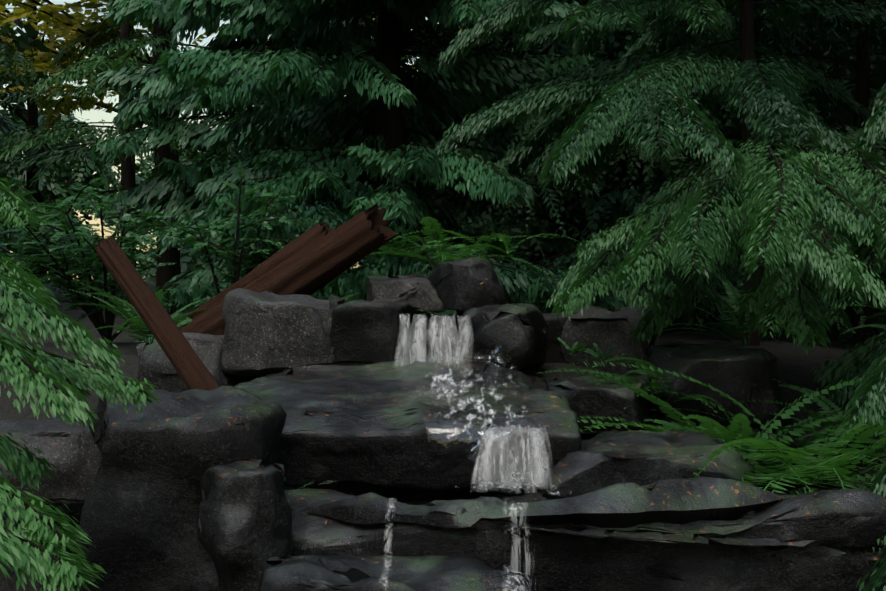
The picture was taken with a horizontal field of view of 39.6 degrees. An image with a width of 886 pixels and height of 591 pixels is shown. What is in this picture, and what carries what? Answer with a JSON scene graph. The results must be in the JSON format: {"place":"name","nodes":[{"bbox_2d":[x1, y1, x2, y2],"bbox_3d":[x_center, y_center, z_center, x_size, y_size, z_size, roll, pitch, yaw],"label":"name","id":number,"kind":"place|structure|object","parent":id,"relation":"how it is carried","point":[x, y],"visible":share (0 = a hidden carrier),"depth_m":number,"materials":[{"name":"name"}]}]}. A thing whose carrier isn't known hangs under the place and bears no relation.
{"place":"outdoors","nodes":[
{"label":"outdoors","id":0,"kind":"place"},
{"bbox_2d":[0,0,438,280],"label":"sky","id":1,"kind":"structure","parent":0,"point":[94,115],"materials":[{"name":"white"}]},
{"bbox_2d":[197,459,292,590],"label":"rock","id":2,"kind":"object","parent":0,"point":[244,525],"visible":0.81,"depth_m":3.69,"materials":[{"name":"grey stone"}]},
{"bbox_2d":[0,282,885,590],"bbox_3d":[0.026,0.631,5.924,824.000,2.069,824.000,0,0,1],"label":"ground","id":3,"kind":"structure","parent":0,"point":[796,364],"depth_m":5.74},
{"bbox_2d":[0,417,100,507],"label":"rock","id":4,"kind":"object","parent":3,"relation":"on","point":[73,453],"visible":0.46,"depth_m":4.43,"materials":[{"name":"grey stone"}]},
{"bbox_2d":[73,386,286,590],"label":"rock","id":5,"kind":"object","parent":3,"relation":"on","point":[138,521],"visible":0.67,"depth_m":3.84,"materials":[{"name":"grey stone"}]},
{"bbox_2d":[137,332,241,391],"bbox_3d":[-1.163,0.327,5.791,0.469,0.319,0.758,0,0,1],"label":"rock","id":6,"kind":"object","parent":3,"relation":"on","point":[156,368],"visible":0.33,"depth_m":5.47,"materials":[{"name":"grey stone"}]},
{"bbox_2d":[187,222,333,320],"bbox_3d":[-0.942,-0.074,6.398,1.018,0.183,0.173,-33,-13,20],"label":"log","id":7,"kind":"object","parent":3,"relation":"on","point":[313,234],"visible":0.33,"depth_m":6.31,"materials":[{"name":"brown wood"}]},
{"bbox_2d":[221,288,337,376],"bbox_3d":[-0.758,0.169,5.714,0.583,0.407,0.652,0,0,1],"label":"rock","id":8,"kind":"object","parent":3,"relation":"on","point":[266,333],"visible":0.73,"depth_m":5.44,"materials":[{"name":"grey stone"}]},
{"bbox_2d":[180,203,397,334],"bbox_3d":[-0.836,-0.030,6.173,1.433,0.226,0.213,-31,-12,21],"label":"log","id":9,"kind":"object","parent":3,"relation":"on","point":[317,265],"visible":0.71,"depth_m":5.99,"materials":[{"name":"brown wood"}]},
{"bbox_2d":[0,0,629,488],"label":"shrub","id":10,"kind":"object","parent":3,"relation":"on","point":[57,281],"depth_m":7.07,"materials":[{"name":"green plant"}]},
{"bbox_2d":[327,294,413,363],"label":"rock","id":11,"kind":"object","parent":3,"relation":"on","point":[363,331],"visible":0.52,"depth_m":5.43,"materials":[{"name":"grey stone"}]},
{"bbox_2d":[234,355,581,493],"bbox_3d":[-0.182,0.485,4.908,1.402,0.443,1.266,0,0,1],"label":"rock","id":12,"kind":"object","parent":3,"relation":"on","point":[317,446],"visible":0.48,"depth_m":4.35,"materials":[{"name":"grey stone"}]},
{"bbox_2d":[95,236,219,390],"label":"wooden beam","id":13,"kind":"structure","parent":12,"relation":"on","point":[191,369],"depth_m":5.01,"materials":[{"name":"brown wood"}]},
{"bbox_2d":[394,313,472,367],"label":"waterfall","id":14,"kind":"structure","parent":12,"relation":"on","point":[422,346],"depth_m":5.34,"materials":[{"name":"white liquid"}]},
{"bbox_2d":[416,346,535,460],"bbox_3d":[0.152,0.395,5.122,0.476,0.382,1.693,0,0,4],"label":"water splash","id":15,"kind":"object","parent":12,"relation":"on","point":[431,390],"visible":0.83,"depth_m":4.73,"materials":[{"name":"white liquid"}]},
{"bbox_2d":[546,374,651,433],"bbox_3d":[0.652,0.455,5.198,0.455,0.226,0.683,0,0,10],"label":"rock","id":16,"kind":"object","parent":12,"relation":"on","point":[590,399],"visible":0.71,"depth_m":4.88,"materials":[{"name":"grey stone"}]},
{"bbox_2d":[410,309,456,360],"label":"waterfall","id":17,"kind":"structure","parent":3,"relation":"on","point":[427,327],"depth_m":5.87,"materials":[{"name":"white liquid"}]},
{"bbox_2d":[367,274,443,312],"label":"rock","id":18,"kind":"object","parent":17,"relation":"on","point":[416,291],"visible":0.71,"depth_m":5.86,"materials":[{"name":"grey stone"}]},
{"bbox_2d":[93,260,773,566],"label":"fallen leaves","id":19,"kind":"object","parent":3,"relation":"on","point":[461,424],"visible":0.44,"depth_m":4.40,"materials":[{"name":"orange plant"}]},
{"bbox_2d":[0,0,885,332],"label":"tree foliage","id":20,"kind":"object","parent":3,"relation":"on","point":[64,184],"visible":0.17,"depth_m":9.76,"materials":[{"name":"green plant"}]},
{"bbox_2d":[0,0,885,590],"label":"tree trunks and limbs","id":21,"kind":"object","parent":3,"relation":"on","point":[388,54],"visible":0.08,"depth_m":8.71,"materials":[{"name":"brown plant"}]},
{"bbox_2d":[0,178,163,590],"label":"conifer branches","id":22,"kind":"object","parent":21,"relation":"on","point":[21,552],"visible":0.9,"depth_m":3.07,"materials":[{"name":"green plant"}]},
{"bbox_2d":[0,0,241,237],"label":"tree foliage","id":23,"kind":"object","parent":21,"relation":"attached to","point":[71,75],"visible":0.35,"depth_m":12.01,"materials":[{"name":"green plant"}]},
{"bbox_2d":[0,0,511,132],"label":"yellow tree leaves","id":24,"kind":"object","parent":21,"relation":"attached to","point":[61,29],"visible":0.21,"depth_m":14.60,"materials":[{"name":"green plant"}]},
{"bbox_2d":[84,0,885,346],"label":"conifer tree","id":25,"kind":"object","parent":21,"relation":"attached to","point":[316,28],"visible":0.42,"depth_m":8.51,"materials":[{"name":"green plant"}]},
{"bbox_2d":[60,216,885,494],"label":"ferns","id":26,"kind":"object","parent":3,"relation":"on","point":[778,455],"visible":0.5,"depth_m":4.90,"materials":[{"name":"green plant"}]},
{"bbox_2d":[454,303,547,369],"bbox_3d":[0.262,0.189,5.821,0.452,0.312,0.889,0,0,1],"label":"rock","id":27,"kind":"object","parent":3,"relation":"on","point":[518,333],"visible":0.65,"depth_m":5.43,"materials":[{"name":"grey stone"}]},
{"bbox_2d":[427,257,505,312],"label":"rock","id":28,"kind":"object","parent":27,"relation":"on","point":[458,286],"visible":0.67,"depth_m":5.86,"materials":[{"name":"grey stone"}]},
{"bbox_2d":[542,311,576,362],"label":"rock","id":29,"kind":"object","parent":3,"relation":"on","point":[554,353],"visible":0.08,"depth_m":5.91,"materials":[{"name":"grey stone"}]},
{"bbox_2d":[284,475,885,590],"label":"rock","id":30,"kind":"object","parent":3,"relation":"on","point":[702,534],"visible":0.71,"depth_m":3.67,"materials":[{"name":"grey stone"}]},
{"bbox_2d":[379,500,395,589],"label":"water trickle","id":31,"kind":"object","parent":30,"relation":"on","point":[388,545],"visible":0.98,"depth_m":3.72,"materials":[{"name":"white liquid"}]},
{"bbox_2d":[259,549,526,590],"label":"rock","id":32,"kind":"object","parent":30,"relation":"on","point":[428,571],"visible":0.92,"depth_m":3.40,"materials":[{"name":"grey stone"}]},
{"bbox_2d":[477,472,536,487],"bbox_3d":[0.217,0.630,4.189,0.354,0.061,0.100,0,0,1],"label":"water splash","id":33,"kind":"object","parent":30,"relation":"on","point":[511,480],"visible":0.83,"depth_m":4.20,"materials":[{"name":"white liquid"}]},
{"bbox_2d":[502,497,535,590],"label":"water trickle","id":34,"kind":"object","parent":30,"relation":"on","point":[515,525],"visible":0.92,"depth_m":3.59,"materials":[{"name":"white liquid"}]},
{"bbox_2d":[471,483,566,498],"bbox_3d":[0.262,0.657,4.006,0.344,0.113,0.753,0,0,1],"label":"water splash","id":35,"kind":"object","parent":30,"relation":"on","point":[522,492],"visible":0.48,"depth_m":4.33,"materials":[{"name":"white liquid"}]},
{"bbox_2d":[542,430,757,499],"bbox_3d":[0.722,0.626,4.562,0.836,0.222,0.754,0,0,1],"label":"rock","id":36,"kind":"object","parent":30,"relation":"on","point":[592,466],"visible":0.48,"depth_m":4.26,"materials":[{"name":"grey stone"}]},
{"bbox_2d":[561,302,658,373],"bbox_3d":[0.835,0.224,6.170,0.486,0.384,0.771,0,0,12],"label":"rock","id":37,"kind":"object","parent":3,"relation":"on","point":[603,330],"visible":0.52,"depth_m":5.83,"materials":[{"name":"grey stone"}]},
{"bbox_2d":[433,0,885,590],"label":"conifer branches","id":38,"kind":"object","parent":3,"relation":"on","point":[599,132],"visible":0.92,"depth_m":5.28,"materials":[{"name":"green plant"}]},
{"bbox_2d":[637,341,791,428],"bbox_3d":[1.173,0.401,5.664,0.651,0.359,0.996,0,0,-5],"label":"rock","id":39,"kind":"object","parent":3,"relation":"on","point":[744,374],"visible":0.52,"depth_m":5.20,"materials":[{"name":"grey stone"}]},
{"bbox_2d":[472,424,551,491],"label":"waterfall","id":40,"kind":"structure","parent":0,"point":[512,457],"depth_m":4.24,"materials":[{"name":"white liquid"}]}
]}

